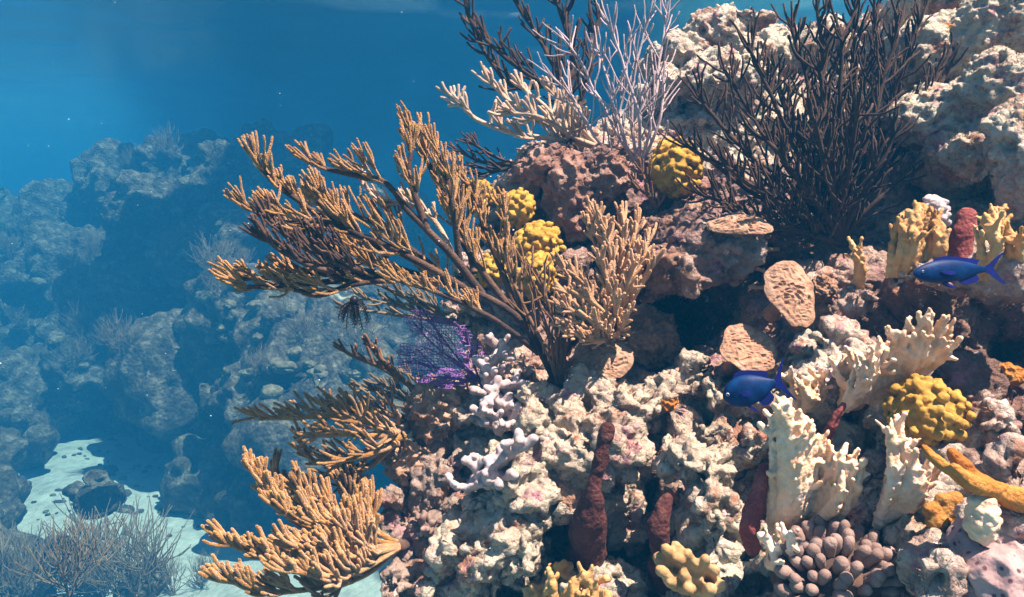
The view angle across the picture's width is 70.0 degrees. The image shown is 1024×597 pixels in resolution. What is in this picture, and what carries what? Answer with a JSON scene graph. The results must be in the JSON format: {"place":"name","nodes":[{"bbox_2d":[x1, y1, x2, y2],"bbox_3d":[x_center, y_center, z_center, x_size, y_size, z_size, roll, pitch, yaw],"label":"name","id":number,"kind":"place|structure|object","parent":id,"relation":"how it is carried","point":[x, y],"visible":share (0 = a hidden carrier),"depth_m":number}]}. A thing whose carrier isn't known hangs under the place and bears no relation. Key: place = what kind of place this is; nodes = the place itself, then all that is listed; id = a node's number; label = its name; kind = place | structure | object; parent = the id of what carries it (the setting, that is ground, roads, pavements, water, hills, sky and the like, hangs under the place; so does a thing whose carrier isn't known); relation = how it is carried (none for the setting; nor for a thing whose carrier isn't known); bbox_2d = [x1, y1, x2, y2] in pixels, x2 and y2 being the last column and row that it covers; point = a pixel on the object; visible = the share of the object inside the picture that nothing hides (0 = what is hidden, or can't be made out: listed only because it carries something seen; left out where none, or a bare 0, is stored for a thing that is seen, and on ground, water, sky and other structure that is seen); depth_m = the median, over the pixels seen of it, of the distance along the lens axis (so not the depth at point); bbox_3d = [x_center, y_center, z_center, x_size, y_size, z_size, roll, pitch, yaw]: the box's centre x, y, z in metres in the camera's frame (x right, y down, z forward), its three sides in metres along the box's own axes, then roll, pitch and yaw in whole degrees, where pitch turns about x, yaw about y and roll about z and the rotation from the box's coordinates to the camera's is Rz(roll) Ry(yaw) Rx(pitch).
{"place":"outdoors","nodes":[
{"label":"outdoors","id":0,"kind":"place"},
{"bbox_2d":[0,184,473,215],"label":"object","id":1,"kind":"structure","parent":0,"point":[430,191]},
{"bbox_2d":[17,216,479,596],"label":"sand floor","id":2,"kind":"structure","parent":0,"point":[57,471],"depth_m":11.92},
{"bbox_2d":[39,519,127,594],"bbox_3d":[-5.570,3.388,9.519,1.325,1.002,1.083,4,9,27],"label":"sea plume","id":3,"kind":"object","parent":2,"relation":"on","point":[84,588],"visible":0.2,"depth_m":9.45},
{"bbox_2d":[41,492,161,596],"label":"sea plume","id":4,"kind":"object","parent":2,"relation":"on","point":[102,593],"visible":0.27,"depth_m":9.51},
{"bbox_2d":[31,434,228,539],"bbox_3d":[-4.801,3.307,13.349,8.491,0.532,12.591,0,8,0],"label":"rubble","id":5,"kind":"object","parent":2,"relation":"on","point":[111,470],"visible":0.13,"depth_m":12.93},
{"bbox_2d":[160,549,191,595],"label":"sea plume","id":6,"kind":"object","parent":2,"relation":"on","point":[171,589],"visible":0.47,"depth_m":9.74},
{"bbox_2d":[177,548,219,588],"bbox_3d":[-4.248,3.699,9.947,0.554,0.554,0.692,-3,9,-23],"label":"sea plume","id":7,"kind":"object","parent":2,"relation":"on","point":[197,576],"visible":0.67,"depth_m":9.95},
{"bbox_2d":[0,118,468,596],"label":"distant reef","id":8,"kind":"object","parent":2,"relation":"on","point":[147,392],"visible":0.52,"depth_m":13.30},
{"bbox_2d":[0,227,26,259],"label":"sea plume","id":9,"kind":"object","parent":8,"relation":"on","point":[6,247],"visible":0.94,"depth_m":17.47},
{"bbox_2d":[0,209,32,239],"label":"sea plume","id":10,"kind":"object","parent":8,"relation":"on","point":[16,227],"visible":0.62,"depth_m":19.76},
{"bbox_2d":[0,518,40,595],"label":"sea plume","id":11,"kind":"object","parent":8,"relation":"on","point":[2,589],"visible":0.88,"depth_m":8.28},
{"bbox_2d":[4,305,39,330],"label":"sea plume","id":12,"kind":"object","parent":8,"relation":"on","point":[18,317],"visible":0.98,"depth_m":17.31},
{"bbox_2d":[0,529,58,596],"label":"sea plume","id":13,"kind":"object","parent":8,"relation":"on","point":[18,590],"visible":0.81,"depth_m":8.34},
{"bbox_2d":[0,518,84,596],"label":"sea plume","id":14,"kind":"object","parent":8,"relation":"on","point":[49,567],"visible":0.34,"depth_m":8.88},
{"bbox_2d":[52,244,89,278],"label":"sea plume","id":15,"kind":"object","parent":8,"relation":"on","point":[73,268],"visible":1,"depth_m":15.24},
{"bbox_2d":[3,507,141,596],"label":"sea plume","id":16,"kind":"object","parent":8,"relation":"on","point":[78,548],"visible":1,"depth_m":5.67},
{"bbox_2d":[50,335,104,370],"bbox_3d":[-8.865,1.081,14.816,0.779,0.780,0.974,3,8,19],"label":"sea plume","id":17,"kind":"object","parent":8,"relation":"on","point":[78,350],"visible":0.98,"depth_m":14.79},
{"bbox_2d":[59,305,97,339],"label":"sea plume","id":18,"kind":"object","parent":8,"relation":"on","point":[78,325],"visible":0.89,"depth_m":14.95},
{"bbox_2d":[55,285,102,332],"bbox_3d":[-8.781,0.235,15.091,0.944,1.028,0.904,7,11,40],"label":"sea plume","id":19,"kind":"object","parent":8,"relation":"on","point":[83,309],"visible":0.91,"depth_m":15.04},
{"bbox_2d":[69,230,106,259],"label":"sea plume","id":20,"kind":"object","parent":8,"relation":"on","point":[92,242],"visible":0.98,"depth_m":17.49},
{"bbox_2d":[72,316,103,352],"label":"sea plume","id":21,"kind":"object","parent":8,"relation":"on","point":[84,340],"visible":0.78,"depth_m":15.05},
{"bbox_2d":[73,531,135,595],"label":"sea plume","id":22,"kind":"object","parent":8,"relation":"on","point":[108,585],"visible":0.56,"depth_m":8.52},
{"bbox_2d":[87,309,127,350],"bbox_3d":[-6.786,0.524,12.435,0.676,0.768,0.706,-6,10,-39],"label":"sea plume","id":23,"kind":"object","parent":8,"relation":"on","point":[109,333],"visible":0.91,"depth_m":12.43},
{"bbox_2d":[117,141,139,170],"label":"sea plume","id":24,"kind":"object","parent":8,"relation":"on","point":[129,162],"visible":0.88,"depth_m":18.80},
{"bbox_2d":[112,317,147,345],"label":"sea plume","id":25,"kind":"object","parent":8,"relation":"on","point":[135,334],"visible":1,"depth_m":12.28},
{"bbox_2d":[72,494,194,596],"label":"sea plume","id":26,"kind":"object","parent":8,"relation":"on","point":[129,566],"visible":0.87,"depth_m":8.43},
{"bbox_2d":[103,520,184,596],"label":"sea plume","id":27,"kind":"object","parent":8,"relation":"on","point":[139,563],"visible":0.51,"depth_m":8.55},
{"bbox_2d":[144,118,184,158],"bbox_3d":[-8.840,-4.078,18.729,0.890,1.012,0.929,-6,10,-37],"label":"sea plume","id":28,"kind":"object","parent":8,"relation":"on","point":[163,142],"visible":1,"depth_m":18.71},
{"bbox_2d":[169,173,201,207],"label":"sea plume","id":29,"kind":"object","parent":8,"relation":"on","point":[189,188],"visible":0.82,"depth_m":16.52},
{"bbox_2d":[195,290,208,304],"bbox_3d":[-5.164,-0.016,12.284,0.399,0.248,0.279,6,26,34],"label":"coral head","id":30,"kind":"object","parent":8,"relation":"on","point":[200,296],"visible":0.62,"depth_m":12.18},
{"bbox_2d":[182,232,240,281],"bbox_3d":[-4.982,-0.690,12.217,0.926,0.857,1.133,-4,9,-27],"label":"sea plume","id":31,"kind":"object","parent":8,"relation":"on","point":[209,258],"visible":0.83,"depth_m":12.12},
{"bbox_2d":[197,262,229,299],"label":"sea plume","id":32,"kind":"object","parent":8,"relation":"on","point":[222,286],"visible":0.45,"depth_m":11.94},
{"bbox_2d":[200,144,234,167],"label":"sea plume","id":33,"kind":"object","parent":8,"relation":"on","point":[217,161],"visible":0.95,"depth_m":17.23},
{"bbox_2d":[212,238,237,259],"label":"sea plume","id":34,"kind":"object","parent":8,"relation":"on","point":[232,250],"visible":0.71,"depth_m":12.39},
{"bbox_2d":[229,246,255,262],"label":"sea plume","id":35,"kind":"object","parent":8,"relation":"on","point":[244,256],"visible":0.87,"depth_m":12.35},
{"bbox_2d":[246,300,262,311],"bbox_3d":[-4.125,0.122,11.801,0.268,0.191,0.383,-11,-5,13],"label":"coral head","id":36,"kind":"object","parent":8,"relation":"on","point":[254,305],"visible":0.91,"depth_m":11.68},
{"bbox_2d":[243,344,271,374],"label":"sea plume","id":37,"kind":"object","parent":8,"relation":"on","point":[260,358],"visible":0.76,"depth_m":10.79},
{"bbox_2d":[260,384,282,398],"bbox_3d":[-3.398,1.309,10.281,0.280,0.182,0.318,15,24,33],"label":"coral head","id":38,"kind":"object","parent":8,"relation":"on","point":[271,391],"visible":1,"depth_m":10.20},
{"bbox_2d":[269,295,294,318],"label":"sea plume","id":39,"kind":"object","parent":8,"relation":"on","point":[281,307],"visible":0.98,"depth_m":11.29},
{"bbox_2d":[268,359,296,373],"bbox_3d":[-3.367,1.008,10.718,0.458,0.220,0.317,7,8,9],"label":"coral head","id":40,"kind":"object","parent":8,"relation":"on","point":[276,366],"visible":0.99,"depth_m":10.61},
{"bbox_2d":[286,346,301,358],"bbox_3d":[-3.232,0.812,10.853,0.315,0.178,0.222,-13,6,41],"label":"coral head","id":41,"kind":"object","parent":8,"relation":"on","point":[295,352],"visible":0.98,"depth_m":10.77},
{"bbox_2d":[285,309,318,341],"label":"sea plume","id":42,"kind":"object","parent":8,"relation":"on","point":[304,322],"visible":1,"depth_m":10.99},
{"bbox_2d":[306,368,328,378],"bbox_3d":[-2.805,1.080,10.620,0.353,0.191,0.272,7,11,33],"label":"coral head","id":43,"kind":"object","parent":8,"relation":"on","point":[311,373],"visible":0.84,"depth_m":10.52},
{"bbox_2d":[338,368,360,379],"bbox_3d":[-2.305,1.081,10.435,0.363,0.177,0.261,6,5,1],"label":"coral head","id":44,"kind":"object","parent":8,"relation":"on","point":[346,373],"visible":0.94,"depth_m":10.35},
{"bbox_2d":[328,314,391,355],"bbox_3d":[-2.170,0.511,10.348,0.720,0.721,0.900,2,8,13],"label":"sea plume","id":45,"kind":"object","parent":8,"relation":"on","point":[357,339],"visible":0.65,"depth_m":10.32},
{"bbox_2d":[597,109,985,351],"bbox_3d":[1.480,2.743,2.679,4.645,7.526,4.180,0,8,0],"label":"reef rock","id":46,"kind":"object","parent":2,"relation":"on","point":[693,332],"visible":0.01,"depth_m":2.26},
{"bbox_2d":[378,0,1023,596],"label":"reef slope","id":47,"kind":"structure","parent":46,"relation":"on","point":[512,526],"depth_m":1.70},
{"bbox_2d":[198,445,410,596],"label":"sea rod","id":48,"kind":"object","parent":47,"relation":"on","point":[337,552],"visible":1,"depth_m":1.59},
{"bbox_2d":[231,378,411,492],"bbox_3d":[-0.427,0.346,1.836,0.509,0.288,0.290,-4,9,-25],"label":"sea rod","id":49,"kind":"object","parent":47,"relation":"on","point":[340,409],"visible":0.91,"depth_m":1.79},
{"bbox_2d":[350,360,418,407],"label":"sea rod","id":50,"kind":"object","parent":47,"relation":"attached to","point":[401,394],"visible":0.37,"depth_m":2.28},
{"bbox_2d":[207,100,563,383],"bbox_3d":[-0.307,-0.124,1.799,0.823,0.702,0.456,-3,9,-23],"label":"sea rod","id":51,"kind":"object","parent":47,"relation":"on","point":[335,217],"visible":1,"depth_m":1.64},
{"bbox_2d":[335,296,371,331],"bbox_3d":[-0.352,0.035,1.620,0.081,0.083,0.036,0,8,0],"label":"feather star","id":52,"kind":"object","parent":51,"relation":"hanging from","point":[353,303],"visible":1,"depth_m":1.62},
{"bbox_2d":[332,283,467,328],"bbox_3d":[-0.349,0.005,2.291,0.417,0.186,0.087,-1,8,-8],"label":"sea rod","id":53,"kind":"object","parent":47,"relation":"on","point":[418,300],"visible":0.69,"depth_m":2.29},
{"bbox_2d":[381,437,428,486],"bbox_3d":[-0.266,0.417,1.887,0.158,0.124,0.128,0,8,0],"label":"rock","id":54,"kind":"object","parent":47,"relation":"on","point":[398,463],"visible":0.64,"depth_m":1.85},
{"bbox_2d":[412,510,439,536],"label":"finger coral","id":55,"kind":"object","parent":47,"relation":"on","point":[428,528],"visible":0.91,"depth_m":1.71},
{"bbox_2d":[401,374,468,450],"bbox_3d":[-0.204,0.293,1.920,0.186,0.196,0.171,0,8,0],"label":"rock","id":56,"kind":"object","parent":47,"relation":"on","point":[425,408],"visible":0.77,"depth_m":1.86},
{"bbox_2d":[333,333,415,389],"bbox_3d":[-0.335,0.177,1.949,0.283,0.162,0.082,3,8,18],"label":"sea rod","id":57,"kind":"object","parent":56,"relation":"on","point":[385,366],"visible":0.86,"depth_m":1.96},
{"bbox_2d":[397,307,484,388],"bbox_3d":[-0.182,0.138,1.856,0.241,0.240,0.109,0,8,0],"label":"sea fan","id":58,"kind":"object","parent":47,"relation":"on","point":[474,377],"visible":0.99,"depth_m":1.85},
{"bbox_2d":[443,131,512,179],"bbox_3d":[-0.086,-0.454,2.336,0.271,0.170,0.147,0,8,0],"label":"sea rod","id":59,"kind":"object","parent":47,"relation":"on","point":[488,153],"visible":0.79,"depth_m":2.33},
{"bbox_2d":[466,178,497,212],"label":"mustard coral","id":60,"kind":"object","parent":47,"relation":"on","point":[490,202],"visible":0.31,"depth_m":2.20},
{"bbox_2d":[473,253,507,287],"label":"mustard coral","id":61,"kind":"object","parent":47,"relation":"on","point":[492,270],"visible":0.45,"depth_m":1.98},
{"bbox_2d":[445,428,538,494],"bbox_3d":[-0.046,0.348,1.541,0.115,0.190,0.220,-5,10,-34],"label":"finger coral","id":62,"kind":"object","parent":47,"relation":"on","point":[489,473],"visible":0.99,"depth_m":1.48},
{"bbox_2d":[469,332,529,435],"bbox_3d":[-0.027,0.209,1.869,0.154,0.233,0.358,0,8,0],"label":"finger coral","id":63,"kind":"object","parent":47,"relation":"on","point":[505,404],"visible":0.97,"depth_m":1.77},
{"bbox_2d":[435,61,596,148],"bbox_3d":[0.048,-0.590,2.236,0.557,0.263,0.217,-2,8,-12],"label":"sea rod","id":64,"kind":"object","parent":47,"relation":"on","point":[566,126],"visible":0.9,"depth_m":2.23},
{"bbox_2d":[496,187,535,228],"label":"mustard coral","id":65,"kind":"object","parent":47,"relation":"on","point":[521,208],"visible":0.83,"depth_m":2.10},
{"bbox_2d":[454,0,609,150],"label":"sea rod","id":66,"kind":"object","parent":47,"relation":"on","point":[477,34],"visible":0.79,"depth_m":2.41},
{"bbox_2d":[516,249,556,300],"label":"mustard coral","id":67,"kind":"object","parent":47,"relation":"on","point":[539,257],"visible":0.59,"depth_m":1.98},
{"bbox_2d":[511,220,566,260],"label":"mustard coral","id":68,"kind":"object","parent":47,"relation":"on","point":[542,235],"visible":0.66,"depth_m":2.02},
{"bbox_2d":[508,142,572,188],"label":"star coral","id":69,"kind":"object","parent":47,"relation":"on","point":[531,167],"visible":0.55,"depth_m":2.16},
{"bbox_2d":[505,234,586,388],"bbox_3d":[0.080,0.037,1.794,0.185,0.389,0.150,-2,8,-12],"label":"sea rod","id":70,"kind":"object","parent":47,"relation":"on","point":[558,360],"visible":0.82,"depth_m":1.78},
{"bbox_2d":[521,559,611,596],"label":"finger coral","id":71,"kind":"object","parent":47,"relation":"on","point":[564,568],"visible":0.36,"depth_m":1.50},
{"bbox_2d":[540,149,594,246],"bbox_3d":[0.178,-0.299,2.195,0.188,0.291,0.236,0,8,0],"label":"star coral","id":72,"kind":"object","parent":47,"relation":"on","point":[566,191],"visible":0.81,"depth_m":2.12},
{"bbox_2d":[555,475,582,524],"bbox_3d":[0.117,0.428,1.577,0.079,0.121,0.087,-3,9,-21],"label":"rock","id":73,"kind":"object","parent":47,"relation":"on","point":[570,493],"visible":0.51,"depth_m":1.54},
{"bbox_2d":[542,561,598,596],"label":"fire coral","id":74,"kind":"object","parent":47,"relation":"on","point":[583,579],"visible":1,"depth_m":1.23},
{"bbox_2d":[565,422,614,570],"bbox_3d":[0.162,0.420,1.515,0.093,0.391,0.205,0,8,0],"label":"rod sponge","id":75,"kind":"object","parent":47,"relation":"on","point":[586,545],"visible":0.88,"depth_m":1.42},
{"bbox_2d":[571,339,634,378],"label":"plate coral","id":76,"kind":"object","parent":47,"relation":"on","point":[612,363],"visible":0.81,"depth_m":1.82},
{"bbox_2d":[547,195,665,348],"bbox_3d":[0.250,-0.042,1.799,0.256,0.422,0.420,6,10,36],"label":"sea rod","id":77,"kind":"object","parent":47,"relation":"on","point":[605,313],"visible":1,"depth_m":1.74},
{"bbox_2d":[524,0,692,173],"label":"sea rod","id":78,"kind":"object","parent":47,"relation":"on","point":[630,82],"visible":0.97,"depth_m":2.13},
{"bbox_2d":[584,143,637,202],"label":"star coral","id":79,"kind":"object","parent":47,"relation":"on","point":[608,179],"visible":0.8,"depth_m":2.10},
{"bbox_2d":[622,155,665,215],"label":"sea rod","id":80,"kind":"object","parent":47,"relation":"on","point":[650,194],"visible":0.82,"depth_m":2.11},
{"bbox_2d":[621,303,681,370],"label":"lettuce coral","id":81,"kind":"object","parent":47,"relation":"on","point":[654,342],"visible":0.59,"depth_m":1.96},
{"bbox_2d":[646,493,672,595],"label":"rod sponge","id":82,"kind":"object","parent":47,"relation":"on","point":[658,526],"visible":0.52,"depth_m":1.40},
{"bbox_2d":[660,396,678,412],"bbox_3d":[0.351,0.233,1.642,0.043,0.049,0.054,5,10,33],"label":"orange sponge","id":83,"kind":"object","parent":47,"relation":"on","point":[668,405],"visible":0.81,"depth_m":1.62},
{"bbox_2d":[648,136,703,199],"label":"mustard coral","id":84,"kind":"object","parent":47,"relation":"on","point":[677,162],"visible":0.76,"depth_m":2.08},
{"bbox_2d":[653,541,725,596],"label":"lobed sponge","id":85,"kind":"object","parent":47,"relation":"on","point":[680,568],"visible":1,"depth_m":1.18},
{"bbox_2d":[707,214,773,241],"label":"plate coral","id":86,"kind":"object","parent":47,"relation":"on","point":[736,226],"visible":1,"depth_m":1.73},
{"bbox_2d":[720,324,777,379],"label":"plate coral","id":87,"kind":"object","parent":47,"relation":"on","point":[744,347],"visible":0.98,"depth_m":1.63},
{"bbox_2d":[739,463,768,556],"bbox_3d":[0.415,0.364,1.254,0.056,0.164,0.037,-7,10,-40],"label":"finger sponge","id":88,"kind":"object","parent":47,"relation":"on","point":[750,521],"visible":0.95,"depth_m":1.24},
{"bbox_2d":[740,308,780,335],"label":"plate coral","id":89,"kind":"object","parent":47,"relation":"on","point":[767,327],"visible":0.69,"depth_m":1.92},
{"bbox_2d":[756,522,799,570],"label":"fire coral","id":90,"kind":"object","parent":47,"relation":"on","point":[782,534],"visible":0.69,"depth_m":1.18},
{"bbox_2d":[763,261,814,327],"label":"plate coral","id":91,"kind":"object","parent":47,"relation":"on","point":[789,289],"visible":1,"depth_m":1.62},
{"bbox_2d":[776,364,833,413],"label":"fire coral","id":92,"kind":"object","parent":47,"relation":"on","point":[808,393],"visible":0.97,"depth_m":1.39},
{"bbox_2d":[757,396,867,555],"bbox_3d":[0.488,0.314,1.228,0.152,0.320,0.133,0,8,0],"label":"fire coral","id":93,"kind":"object","parent":47,"relation":"on","point":[807,464],"visible":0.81,"depth_m":1.21},
{"bbox_2d":[809,447,870,522],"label":"fire coral","id":94,"kind":"object","parent":93,"relation":"on","point":[829,511],"visible":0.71,"depth_m":1.18},
{"bbox_2d":[659,0,968,248],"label":"sea rod","id":95,"kind":"object","parent":47,"relation":"on","point":[836,193],"visible":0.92,"depth_m":1.85},
{"bbox_2d":[811,273,837,301],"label":"brain coral","id":96,"kind":"object","parent":47,"relation":"on","point":[823,290],"visible":0.74,"depth_m":1.69},
{"bbox_2d":[814,366,839,406],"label":"coral","id":97,"kind":"object","parent":47,"relation":"on","point":[833,395],"visible":0.23,"depth_m":1.41},
{"bbox_2d":[823,402,845,441],"bbox_3d":[0.570,0.230,1.311,0.030,0.099,0.050,-3,8,-17],"label":"finger sponge","id":98,"kind":"object","parent":47,"relation":"on","point":[831,425],"visible":0.64,"depth_m":1.29},
{"bbox_2d":[767,514,914,596],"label":"finger coral","id":99,"kind":"object","parent":47,"relation":"on","point":[834,558],"visible":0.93,"depth_m":1.15},
{"bbox_2d":[828,345,865,412],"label":"fire coral","id":100,"kind":"object","parent":47,"relation":"on","point":[842,364],"visible":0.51,"depth_m":1.38},
{"bbox_2d":[844,236,866,289],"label":"fire coral","id":101,"kind":"object","parent":47,"relation":"on","point":[857,257],"visible":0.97,"depth_m":1.60},
{"bbox_2d":[841,340,888,412],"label":"fire coral","id":102,"kind":"object","parent":47,"relation":"on","point":[856,394],"visible":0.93,"depth_m":1.29},
{"bbox_2d":[872,411,941,529],"bbox_3d":[0.633,0.283,1.169,0.109,0.212,0.096,0,8,0],"label":"fire coral","id":103,"kind":"object","parent":47,"relation":"on","point":[908,479],"visible":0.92,"depth_m":1.15},
{"bbox_2d":[859,307,962,404],"bbox_3d":[0.696,0.106,1.303,0.180,0.195,0.115,0,8,0],"label":"fire coral","id":104,"kind":"object","parent":47,"relation":"on","point":[925,347],"visible":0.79,"depth_m":1.28},
{"bbox_2d":[885,200,951,277],"bbox_3d":[0.831,-0.120,1.496,0.114,0.162,0.078,-3,9,-20],"label":"fire coral","id":105,"kind":"object","parent":47,"relation":"on","point":[920,232],"visible":0.84,"depth_m":1.49},
{"bbox_2d":[880,373,976,448],"bbox_3d":[0.720,0.195,1.267,0.136,0.133,0.144,0,8,0],"label":"knobby coral","id":106,"kind":"object","parent":47,"relation":"on","point":[934,408],"visible":0.88,"depth_m":1.23},
{"bbox_2d":[922,194,951,226],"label":"bleached coral","id":107,"kind":"object","parent":47,"relation":"on","point":[937,202],"visible":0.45,"depth_m":1.56},
{"bbox_2d":[921,491,963,532],"bbox_3d":[0.664,0.329,1.129,0.073,0.072,0.055,-3,9,-21],"label":"lobed sponge","id":108,"kind":"object","parent":47,"relation":"on","point":[938,509],"visible":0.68,"depth_m":1.11},
{"bbox_2d":[948,207,977,257],"bbox_3d":[0.988,-0.126,1.602,0.048,0.147,0.060,8,11,44],"label":"tube sponge","id":109,"kind":"object","parent":47,"relation":"on","point":[961,239],"visible":0.71,"depth_m":1.58},
{"bbox_2d":[921,444,1023,512],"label":"antler sponge","id":110,"kind":"object","parent":47,"relation":"on","point":[961,470],"visible":0.99,"depth_m":1.00},
{"bbox_2d":[945,517,1023,596],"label":"starlet coral","id":111,"kind":"object","parent":47,"relation":"on","point":[996,568],"visible":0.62,"depth_m":0.99},
{"bbox_2d":[962,494,1002,545],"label":"bleached coral","id":112,"kind":"object","parent":111,"relation":"on","point":[982,523],"visible":0.99,"depth_m":1.00},
{"bbox_2d":[973,203,1023,280],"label":"fire coral","id":113,"kind":"object","parent":47,"relation":"on","point":[998,234],"visible":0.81,"depth_m":1.38},
{"bbox_2d":[999,362,1023,388],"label":"orange sponge","id":114,"kind":"object","parent":47,"relation":"on","point":[1013,373],"visible":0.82,"depth_m":1.51},
{"bbox_2d":[0,0,886,184],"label":"water surface","id":115,"kind":"object","parent":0,"point":[348,72],"visible":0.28,"depth_m":15.51},
{"bbox_2d":[723,358,796,411],"bbox_3d":[0.375,0.131,1.105,0.108,0.083,0.029,2,8,14],"label":"fish","id":116,"kind":"object","parent":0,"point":[745,388],"visible":1,"depth_m":1.10},
{"bbox_2d":[913,252,1005,287],"bbox_3d":[0.607,-0.038,0.990,0.140,0.048,0.020,-1,8,-7],"label":"fish","id":117,"kind":"object","parent":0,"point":[944,270],"visible":1,"depth_m":0.98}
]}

